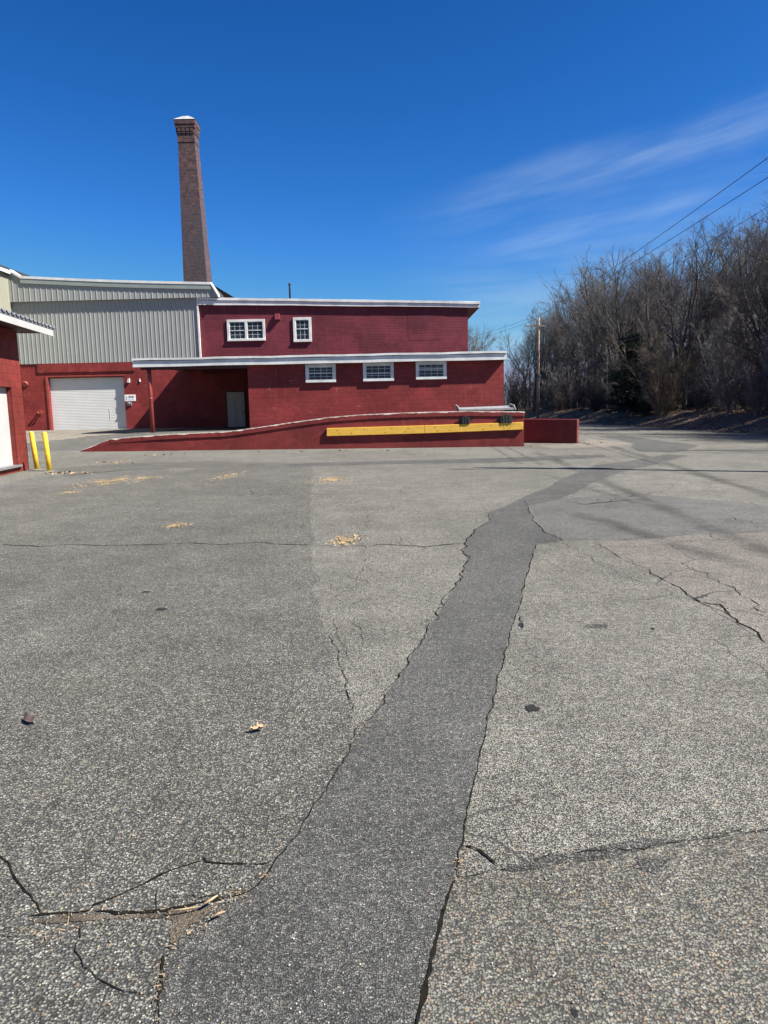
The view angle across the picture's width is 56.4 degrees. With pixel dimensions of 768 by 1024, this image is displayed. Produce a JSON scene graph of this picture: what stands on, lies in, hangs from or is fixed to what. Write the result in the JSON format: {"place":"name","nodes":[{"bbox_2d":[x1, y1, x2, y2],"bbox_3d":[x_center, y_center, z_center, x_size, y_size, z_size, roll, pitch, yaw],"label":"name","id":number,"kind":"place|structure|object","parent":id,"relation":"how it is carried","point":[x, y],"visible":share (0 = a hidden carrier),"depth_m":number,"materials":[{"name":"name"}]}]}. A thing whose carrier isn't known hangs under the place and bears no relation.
{"place":"outdoors","nodes":[
{"label":"outdoors","id":0,"kind":"place"},
{"bbox_2d":[26,427,194,442],"bbox_3d":[-20.326,-3.579,35.394,19.500,0.528,10.500,-1,8,0],"label":"concrete apron","id":1,"kind":"object","parent":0,"point":[61,434],"visible":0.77,"depth_m":33.94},
{"bbox_2d":[27,426,249,450],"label":"loading yard","id":2,"kind":"structure","parent":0,"point":[79,444],"depth_m":31.78,"materials":[{"name":"concrete"}]},
{"bbox_2d":[0,422,767,1022],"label":"parking lot","id":3,"kind":"structure","parent":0,"point":[544,790],"depth_m":4.92,"materials":[{"name":"asphalt"}]},
{"bbox_2d":[0,308,55,475],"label":"red garage","id":4,"kind":"structure","parent":3,"relation":"on","point":[13,451],"depth_m":19.18,"materials":[{"name":"brick"}]},
{"bbox_2d":[0,387,12,466],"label":"roll door","id":5,"kind":"structure","parent":4,"relation":"in","point":[6,459],"depth_m":18.90,"materials":[{"name":"paint"}]},
{"bbox_2d":[29,431,41,469],"bbox_3d":[-9.788,-1.701,20.148,0.317,1.124,0.318,-1,8,0],"label":"bollard","id":6,"kind":"object","parent":3,"relation":"on","point":[34,450],"visible":0.79,"depth_m":20.10,"materials":[{"name":"metal"}]},
{"bbox_2d":[42,432,54,470],"bbox_3d":[-9.173,-1.626,19.571,0.317,1.123,0.318,-1,8,0],"label":"bollard","id":7,"kind":"object","parent":3,"relation":"on","point":[46,451],"visible":0.79,"depth_m":19.52,"materials":[{"name":"metal"}]},
{"bbox_2d":[0,468,169,489],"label":"asphalt patch","id":8,"kind":"object","parent":3,"relation":"on","point":[67,481],"visible":1,"depth_m":17.17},
{"bbox_2d":[0,265,249,430],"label":"metal clad warehouse","id":9,"kind":"structure","parent":3,"relation":"on","point":[78,371],"depth_m":40.05,"materials":[{"name":"grey paint"}]},
{"bbox_2d":[50,377,126,429],"bbox_3d":[-16.743,-6.111,40.696,4.232,2.973,0.080,-1,8,0],"label":"overhead door","id":10,"kind":"structure","parent":9,"relation":"in","point":[77,403],"depth_m":40.67,"materials":[{"name":"white paint"}]},
{"bbox_2d":[0,462,353,1023],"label":"asphalt overlay","id":11,"kind":"object","parent":3,"relation":"on","point":[231,635],"visible":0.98,"depth_m":3.81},
{"bbox_2d":[37,475,168,491],"bbox_3d":[-6.288,-0.723,16.560,2.130,0.034,4.166,-1,8,0],"label":"grain spill","id":12,"kind":"object","parent":11,"relation":"on","point":[101,481],"visible":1,"depth_m":16.38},
{"bbox_2d":[31,905,216,942],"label":"washed sand","id":13,"kind":"structure","parent":11,"relation":"on","point":[182,921],"depth_m":2.28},
{"bbox_2d":[52,461,288,475],"bbox_3d":[-6.161,-1.335,20.835,6.491,0.054,3.878,-5,9,-22],"label":"asphalt patch","id":14,"kind":"object","parent":11,"relation":"on","point":[121,466],"visible":0.95,"depth_m":20.87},
{"bbox_2d":[174,116,211,282],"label":"brick smokestack","id":15,"kind":"object","parent":3,"relation":"on","point":[196,258],"visible":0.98,"depth_m":68.75,"materials":[{"name":"brick"}]},
{"bbox_2d":[78,411,524,451],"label":"dock wall","id":16,"kind":"structure","parent":3,"relation":"on","point":[441,429],"depth_m":28.80,"materials":[{"name":"red concrete"}]},
{"bbox_2d":[455,403,515,410],"bbox_3d":[4.118,-4.309,29.439,2.370,0.258,1.418,-1,8,0],"label":"dock plate","id":17,"kind":"object","parent":16,"relation":"on","point":[510,407],"visible":1,"depth_m":28.79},
{"bbox_2d":[131,283,506,432],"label":"block building","id":18,"kind":"structure","parent":3,"relation":"on","point":[296,360],"depth_m":32.69,"materials":[{"name":"brick"}]},
{"bbox_2d":[226,392,244,426],"bbox_3d":[-8.373,-5.756,40.518,0.984,2.008,0.096,-1,8,0],"label":"door","id":19,"kind":"structure","parent":18,"relation":"in","point":[235,400],"depth_m":40.52,"materials":[{"name":"grey paint"}]},
{"bbox_2d":[227,319,265,340],"bbox_3d":[-7.674,-10.119,39.897,2.110,1.167,0.125,-1,8,0],"label":"window","id":20,"kind":"structure","parent":18,"relation":"in","point":[240,329],"depth_m":39.90,"materials":[{"name":"white paint"}]},
{"bbox_2d":[293,317,311,341],"bbox_3d":[-4.544,-10.150,39.901,1.012,1.334,0.125,-1,8,0],"label":"window","id":21,"kind":"structure","parent":18,"relation":"in","point":[302,331],"depth_m":39.90,"materials":[{"name":"white paint"}]},
{"bbox_2d":[305,364,335,382],"bbox_3d":[-2.861,-6.270,32.385,1.366,0.819,0.125,-1,8,0],"label":"window","id":22,"kind":"structure","parent":18,"relation":"in","point":[315,373],"depth_m":32.39,"materials":[{"name":"white paint"}]},
{"bbox_2d":[363,362,393,380],"bbox_3d":[-0.254,-6.333,32.383,1.389,0.830,0.125,-1,8,0],"label":"window","id":23,"kind":"structure","parent":18,"relation":"in","point":[376,371],"depth_m":32.38,"materials":[{"name":"white paint"}]},
{"bbox_2d":[416,361,446,379],"bbox_3d":[2.131,-6.402,32.380,1.389,0.808,0.125,-1,8,0],"label":"window","id":24,"kind":"structure","parent":18,"relation":"in","point":[425,370],"depth_m":32.38,"materials":[{"name":"white paint"}]},
{"bbox_2d":[45,442,601,474],"bbox_3d":[-1.410,-2.355,27.361,22.160,0.216,8.297,-7,10,-33],"label":"leaf debris","id":25,"kind":"object","parent":3,"relation":"on","point":[184,453],"visible":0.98,"depth_m":22.40,"materials":[{"name":"brown plant"}]},
{"bbox_2d":[325,534,367,546],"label":"scattered dead leaves","id":26,"kind":"object","parent":3,"relation":"on","point":[345,539],"visible":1,"depth_m":8.74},
{"bbox_2d":[0,451,764,1023],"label":"pavement cracks","id":27,"kind":"object","parent":3,"relation":"on","point":[430,969],"visible":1,"depth_m":2.54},
{"bbox_2d":[13,614,761,1023],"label":"loose stones","id":28,"kind":"object","parent":3,"relation":"on","point":[385,896],"visible":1,"depth_m":2.21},
{"bbox_2d":[154,455,686,1023],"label":"trench patch","id":29,"kind":"object","parent":3,"relation":"on","point":[402,789],"visible":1,"depth_m":2.58,"materials":[{"name":"asphalt"}]},
{"bbox_2d":[3,672,467,1020],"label":"straw crumbs","id":30,"kind":"object","parent":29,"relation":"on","point":[241,890],"visible":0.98,"depth_m":2.29,"materials":[{"name":"beige plant"}]},
{"bbox_2d":[289,455,605,466],"bbox_3d":[2.363,-1.540,21.537,10.408,0.080,2.054,-3,8,-13],"label":"asphalt patch","id":31,"kind":"object","parent":3,"relation":"on","point":[492,460],"visible":1,"depth_m":21.50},
{"bbox_2d":[524,419,578,442],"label":"wing wall","id":32,"kind":"structure","parent":3,"relation":"on","point":[551,430],"depth_m":31.20,"materials":[{"name":"red concrete"}]},
{"bbox_2d":[539,439,628,447],"bbox_3d":[8.839,-2.895,30.318,3.160,0.033,7.898,5,10,35],"label":"concrete apron","id":33,"kind":"object","parent":3,"relation":"on","point":[593,443],"visible":1,"depth_m":29.38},
{"bbox_2d":[414,831,767,1023],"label":"asphalt patch","id":34,"kind":"object","parent":3,"relation":"on","point":[723,958],"visible":1,"depth_m":2.15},
{"bbox_2d":[494,828,767,870],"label":"sunken joint","id":35,"kind":"object","parent":34,"relation":"on","point":[602,852],"visible":1,"depth_m":2.58,"materials":[{"name":"asphalt"}]},
{"bbox_2d":[632,856,669,872],"bbox_3d":[0.939,1.237,2.514,0.126,0.001,0.091,2,9,23],"label":"worn spot","id":36,"kind":"object","parent":34,"relation":"on","point":[648,864],"visible":1,"depth_m":2.52,"materials":[{"name":"asphalt"}]},
{"bbox_2d":[527,492,767,540],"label":"asphalt patch","id":37,"kind":"object","parent":3,"relation":"on","point":[609,518],"visible":1,"depth_m":10.31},
{"bbox_2d":[600,435,697,452],"bbox_3d":[11.535,-3.076,31.351,2.835,0.032,14.999,0,8,11],"label":"asphalt patch","id":38,"kind":"object","parent":3,"relation":"on","point":[646,445],"visible":0.98,"depth_m":28.58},
{"bbox_2d":[593,532,767,642],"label":"asphalt patch","id":39,"kind":"object","parent":3,"relation":"on","point":[738,562],"visible":1,"depth_m":7.13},
{"bbox_2d":[0,0,767,404],"label":"sky","id":40,"kind":"structure","parent":0,"point":[421,150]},
{"bbox_2d":[505,404,767,433],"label":"woodland bank","id":41,"kind":"structure","parent":0,"point":[737,422],"depth_m":53.49,"materials":[{"name":"brown plant"}]},
{"bbox_2d":[469,324,501,350],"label":"bare tree","id":42,"kind":"object","parent":41,"relation":"on","point":[484,349],"visible":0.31,"depth_m":116.87,"materials":[{"name":"grey plant"}]},
{"bbox_2d":[488,331,535,408],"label":"bare tree","id":43,"kind":"object","parent":41,"relation":"on","point":[508,338],"visible":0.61,"depth_m":100.73,"materials":[{"name":"brown plant"}]},
{"bbox_2d":[504,363,532,409],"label":"bare shrub","id":44,"kind":"object","parent":41,"relation":"on","point":[514,400],"visible":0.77,"depth_m":99.38,"materials":[{"name":"brown plant"}]},
{"bbox_2d":[508,343,528,410],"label":"bare tree","id":45,"kind":"object","parent":41,"relation":"on","point":[519,368],"visible":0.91,"depth_m":96.96,"materials":[{"name":"brown plant"}]},
{"bbox_2d":[524,380,543,409],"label":"bare shrub","id":46,"kind":"object","parent":41,"relation":"on","point":[540,386],"visible":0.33,"depth_m":97.44,"materials":[{"name":"brown plant"}]},
{"bbox_2d":[525,315,545,417],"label":"utility pole","id":47,"kind":"object","parent":41,"relation":"on","point":[538,365],"visible":0.93,"depth_m":83.33,"materials":[{"name":"brown wood"}]},
{"bbox_2d":[525,158,767,323],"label":"overhead wire","id":48,"kind":"object","parent":47,"relation":"attached to","point":[670,227],"visible":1,"depth_m":31.28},
{"bbox_2d":[540,177,767,314],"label":"overhead wire","id":49,"kind":"object","parent":47,"relation":"attached to","point":[678,234],"visible":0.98,"depth_m":31.29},
{"bbox_2d":[542,290,767,356],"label":"overhead wire","id":50,"kind":"object","parent":47,"relation":"attached to","point":[675,324],"visible":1,"depth_m":32.21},
{"bbox_2d":[544,207,767,329],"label":"overhead wire","id":51,"kind":"object","parent":47,"relation":"attached to","point":[672,263],"visible":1,"depth_m":32.56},
{"bbox_2d":[521,324,571,409],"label":"bare tree","id":52,"kind":"object","parent":41,"relation":"on","point":[544,379],"visible":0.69,"depth_m":88.82,"materials":[{"name":"brown plant"}]},
{"bbox_2d":[516,314,577,412],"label":"bare tree","id":53,"kind":"object","parent":41,"relation":"on","point":[535,376],"visible":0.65,"depth_m":90.03,"materials":[{"name":"brown plant"}]},
{"bbox_2d":[526,306,573,375],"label":"bare tree","id":54,"kind":"object","parent":41,"relation":"on","point":[546,325],"visible":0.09,"depth_m":107.45,"materials":[{"name":"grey plant"}]},
{"bbox_2d":[527,308,575,383],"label":"bare tree","id":55,"kind":"object","parent":41,"relation":"on","point":[552,338],"visible":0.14,"depth_m":99.54,"materials":[{"name":"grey plant"}]},
{"bbox_2d":[539,363,567,410],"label":"bare shrub","id":56,"kind":"object","parent":41,"relation":"on","point":[550,400],"visible":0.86,"depth_m":85.31,"materials":[{"name":"brown plant"}]},
{"bbox_2d":[540,308,566,378],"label":"bare tree","id":57,"kind":"object","parent":41,"relation":"on","point":[553,324],"visible":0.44,"depth_m":91.35,"materials":[{"name":"brown plant"}]},
{"bbox_2d":[549,372,570,407],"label":"bare shrub","id":58,"kind":"object","parent":41,"relation":"on","point":[565,389],"visible":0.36,"depth_m":85.75,"materials":[{"name":"brown plant"}]},
{"bbox_2d":[552,382,573,410],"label":"bare shrub","id":59,"kind":"object","parent":41,"relation":"on","point":[560,402],"visible":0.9,"depth_m":83.78,"materials":[{"name":"brown plant"}]},
{"bbox_2d":[539,290,586,376],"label":"bare tree","id":60,"kind":"object","parent":41,"relation":"on","point":[557,313],"visible":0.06,"depth_m":109.99,"materials":[{"name":"brown plant"}]},
{"bbox_2d":[529,275,603,369],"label":"bare tree","id":61,"kind":"object","parent":41,"relation":"on","point":[561,317],"visible":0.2,"depth_m":91.74,"materials":[{"name":"brown plant"}]},
{"bbox_2d":[537,275,609,375],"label":"bare tree","id":62,"kind":"object","parent":41,"relation":"on","point":[557,320],"visible":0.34,"depth_m":90.29,"materials":[{"name":"brown plant"}]},
{"bbox_2d":[549,323,609,408],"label":"bare tree","id":63,"kind":"object","parent":41,"relation":"on","point":[577,357],"visible":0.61,"depth_m":86.44,"materials":[{"name":"brown plant"}]},
{"bbox_2d":[564,346,605,410],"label":"bare shrub","id":64,"kind":"object","parent":41,"relation":"on","point":[580,392],"visible":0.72,"depth_m":79.70,"materials":[{"name":"brown plant"}]},
{"bbox_2d":[569,265,601,369],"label":"bare tree","id":65,"kind":"object","parent":41,"relation":"on","point":[581,268],"visible":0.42,"depth_m":79.32,"materials":[{"name":"brown plant"}]},
{"bbox_2d":[558,277,612,376],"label":"bare tree","id":66,"kind":"object","parent":41,"relation":"on","point":[583,314],"visible":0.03,"depth_m":94.80,"materials":[{"name":"brown plant"}]},
{"bbox_2d":[576,301,605,382],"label":"bare tree","id":67,"kind":"object","parent":41,"relation":"on","point":[595,350],"visible":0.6,"depth_m":76.21,"materials":[{"name":"brown plant"}]},
{"bbox_2d":[550,269,635,405],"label":"bare tree","id":68,"kind":"object","parent":41,"relation":"on","point":[565,303],"visible":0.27,"depth_m":84.91,"materials":[{"name":"brown plant"}]},
{"bbox_2d":[582,371,606,410],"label":"bare shrub","id":69,"kind":"object","parent":41,"relation":"on","point":[596,385],"visible":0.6,"depth_m":75.06,"materials":[{"name":"brown plant"}]},
{"bbox_2d":[584,379,605,412],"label":"bare shrub","id":70,"kind":"object","parent":41,"relation":"on","point":[592,407],"visible":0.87,"depth_m":74.78,"materials":[{"name":"brown plant"}]},
{"bbox_2d":[570,286,632,373],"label":"bare tree","id":71,"kind":"object","parent":41,"relation":"on","point":[594,328],"visible":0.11,"depth_m":84.78,"materials":[{"name":"brown plant"}]},
{"bbox_2d":[592,375,611,409],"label":"bare shrub","id":72,"kind":"object","parent":41,"relation":"on","point":[604,405],"visible":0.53,"depth_m":74.32,"materials":[{"name":"brown plant"}]},
{"bbox_2d":[568,257,638,373],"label":"bare tree","id":73,"kind":"object","parent":41,"relation":"on","point":[589,313],"visible":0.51,"depth_m":77.79,"materials":[{"name":"brown plant"}]},
{"bbox_2d":[601,343,613,410],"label":"pale sapling","id":74,"kind":"object","parent":41,"relation":"on","point":[603,368],"visible":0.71,"depth_m":71.05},
{"bbox_2d":[561,242,670,375],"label":"bare tree","id":75,"kind":"object","parent":41,"relation":"on","point":[617,313],"visible":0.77,"depth_m":72.79,"materials":[{"name":"grey plant"}]},
{"bbox_2d":[580,290,663,371],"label":"bare tree","id":76,"kind":"object","parent":41,"relation":"on","point":[622,327],"visible":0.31,"depth_m":74.72,"materials":[{"name":"brown plant"}]},
{"bbox_2d":[605,283,639,407],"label":"bare tree","id":77,"kind":"object","parent":41,"relation":"on","point":[625,320],"visible":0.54,"depth_m":72.98,"materials":[{"name":"brown plant"}]},
{"bbox_2d":[491,335,763,412],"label":"undergrowth thicket","id":78,"kind":"object","parent":41,"relation":"on","point":[528,406],"visible":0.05,"depth_m":97.38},
{"bbox_2d":[597,331,658,416],"bbox_3d":[21.518,-11.977,62.954,5.914,7.846,5.473,4,10,31],"label":"evergreen tree","id":79,"kind":"object","parent":41,"relation":"on","point":[626,395],"visible":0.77,"depth_m":62.51,"materials":[{"name":"green plant"}]},
{"bbox_2d":[563,238,710,361],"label":"bare tree","id":80,"kind":"object","parent":41,"relation":"on","point":[615,290],"visible":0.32,"depth_m":78.08,"materials":[{"name":"brown plant"}]},
{"bbox_2d":[525,406,767,434],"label":"fallen leaves","id":81,"kind":"object","parent":41,"relation":"on","point":[716,409],"visible":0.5,"depth_m":52.55,"materials":[{"name":"brown plant"}]},
{"bbox_2d":[611,238,699,356],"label":"bare tree","id":82,"kind":"object","parent":41,"relation":"on","point":[647,322],"visible":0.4,"depth_m":67.78,"materials":[{"name":"brown plant"}]},
{"bbox_2d":[603,317,712,416],"bbox_3d":[22.032,-11.345,56.336,8.083,7.893,7.505,-6,9,-28],"label":"golden shrub","id":83,"kind":"object","parent":41,"relation":"on","point":[656,394],"visible":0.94,"depth_m":56.61,"materials":[{"name":"brown plant"}]},
{"bbox_2d":[617,263,707,368],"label":"bare tree","id":84,"kind":"object","parent":41,"relation":"on","point":[670,338],"visible":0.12,"depth_m":74.24,"materials":[{"name":"brown plant"}]},
{"bbox_2d":[643,253,682,354],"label":"bare tree","id":85,"kind":"object","parent":41,"relation":"on","point":[662,308],"visible":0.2,"depth_m":73.85,"materials":[{"name":"brown plant"}]},
{"bbox_2d":[639,345,690,412],"bbox_3d":[22.671,-10.735,58.369,4.720,5.661,4.571,5,10,38],"label":"bare shrub","id":86,"kind":"object","parent":41,"relation":"on","point":[673,372],"visible":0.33,"depth_m":57.81,"materials":[{"name":"brown plant"}]},
{"bbox_2d":[643,340,698,410],"bbox_3d":[23.683,-10.915,58.380,5.206,6.175,5.249,2,10,-4],"label":"bare shrub","id":87,"kind":"object","parent":41,"relation":"on","point":[672,374],"visible":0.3,"depth_m":57.76,"materials":[{"name":"brown plant"}]},
{"bbox_2d":[671,351,716,411],"bbox_3d":[23.535,-9.581,53.971,3.807,4.480,3.776,-3,4,-9],"label":"bare shrub","id":88,"kind":"object","parent":41,"relation":"on","point":[698,398],"visible":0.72,"depth_m":53.61,"materials":[{"name":"brown plant"}]},
{"bbox_2d":[636,207,752,409],"bbox_3d":[24.559,-16.250,59.103,7.751,16.302,11.299,-5,9,-23],"label":"bare tree","id":89,"kind":"object","parent":41,"relation":"on","point":[668,309],"visible":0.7,"depth_m":58.88,"materials":[{"name":"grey plant"}]},
{"bbox_2d":[685,355,703,408],"bbox_3d":[26.244,-11.112,59.879,3.013,5.308,3.621,-8,10,-38],"label":"bare shrub","id":90,"kind":"object","parent":41,"relation":"on","point":[693,386],"visible":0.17,"depth_m":60.08,"materials":[{"name":"brown plant"}]},
{"bbox_2d":[659,214,753,409],"bbox_3d":[25.152,-14.986,55.939,7.582,14.457,12.053,4,10,33],"label":"bare tree","id":91,"kind":"object","parent":41,"relation":"on","point":[697,284],"visible":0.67,"depth_m":54.57,"materials":[{"name":"brown plant"}]},
{"bbox_2d":[674,213,739,343],"bbox_3d":[29.010,-17.427,63.224,5.720,17.152,6.256,-7,10,-33],"label":"bare tree","id":92,"kind":"object","parent":41,"relation":"on","point":[711,253],"visible":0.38,"depth_m":62.93,"materials":[{"name":"brown plant"}]},
{"bbox_2d":[689,333,734,407],"bbox_3d":[26.671,-11.139,57.086,4.214,6.260,3.708,13,19,42],"label":"bare shrub","id":93,"kind":"object","parent":41,"relation":"on","point":[696,377],"visible":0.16,"depth_m":57.39,"materials":[{"name":"brown plant"}]},
{"bbox_2d":[673,277,756,407],"bbox_3d":[26.866,-14.024,57.569,5.594,11.765,8.154,9,12,41],"label":"bare tree","id":94,"kind":"object","parent":41,"relation":"on","point":[708,322],"visible":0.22,"depth_m":56.80,"materials":[{"name":"brown plant"}]},
{"bbox_2d":[679,224,752,408],"bbox_3d":[23.531,-13.681,51.061,4.802,13.125,4.744,5,10,38],"label":"bare tree","id":95,"kind":"object","parent":41,"relation":"on","point":[718,295],"visible":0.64,"depth_m":50.33,"materials":[{"name":"brown plant"}]},
{"bbox_2d":[670,201,767,379],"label":"bare tree","id":96,"kind":"object","parent":41,"relation":"on","point":[756,333],"visible":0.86,"depth_m":44.56,"materials":[{"name":"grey plant"}]},
{"bbox_2d":[675,284,766,413],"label":"pale shrub","id":97,"kind":"object","parent":41,"relation":"on","point":[725,385],"visible":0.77,"depth_m":48.05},
{"bbox_2d":[703,269,746,410],"bbox_3d":[25.239,-12.648,53.127,3.086,10.755,2.560,2,9,24],"label":"bare tree","id":98,"kind":"object","parent":41,"relation":"on","point":[706,409],"visible":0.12,"depth_m":53.54,"materials":[{"name":"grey plant"}]},
{"bbox_2d":[684,211,767,357],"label":"bare tree","id":99,"kind":"object","parent":41,"relation":"on","point":[707,310],"visible":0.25,"depth_m":51.47,"materials":[{"name":"brown plant"}]},
{"bbox_2d":[687,228,765,402],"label":"bare tree","id":100,"kind":"object","parent":41,"relation":"on","point":[715,277],"visible":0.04,"depth_m":65.94,"materials":[{"name":"brown plant"}]},
{"bbox_2d":[694,265,767,408],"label":"bare tree","id":101,"kind":"object","parent":41,"relation":"on","point":[729,295],"visible":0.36,"depth_m":49.11,"materials":[{"name":"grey plant"}]},
{"bbox_2d":[701,215,767,403],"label":"bare tree","id":102,"kind":"object","parent":41,"relation":"on","point":[746,271],"visible":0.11,"depth_m":53.53,"materials":[{"name":"grey plant"}]},
{"bbox_2d":[707,211,767,335],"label":"bare tree","id":103,"kind":"object","parent":41,"relation":"on","point":[738,242],"visible":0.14,"depth_m":61.31,"materials":[{"name":"grey plant"}]},
{"bbox_2d":[717,212,767,410],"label":"bare tree","id":104,"kind":"object","parent":41,"relation":"on","point":[765,310],"visible":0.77,"depth_m":44.53,"materials":[{"name":"grey plant"}]},
{"bbox_2d":[725,325,767,411],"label":"bare shrub","id":105,"kind":"object","parent":41,"relation":"on","point":[740,383],"visible":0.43,"depth_m":47.00,"materials":[{"name":"brown plant"}]},
{"bbox_2d":[727,339,767,415],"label":"bare shrub","id":106,"kind":"object","parent":41,"relation":"on","point":[752,402],"visible":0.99,"depth_m":43.74,"materials":[{"name":"brown plant"}]},
{"bbox_2d":[729,310,767,395],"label":"bare shrub","id":107,"kind":"object","parent":41,"relation":"on","point":[753,355],"visible":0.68,"depth_m":45.40,"materials":[{"name":"brown plant"}]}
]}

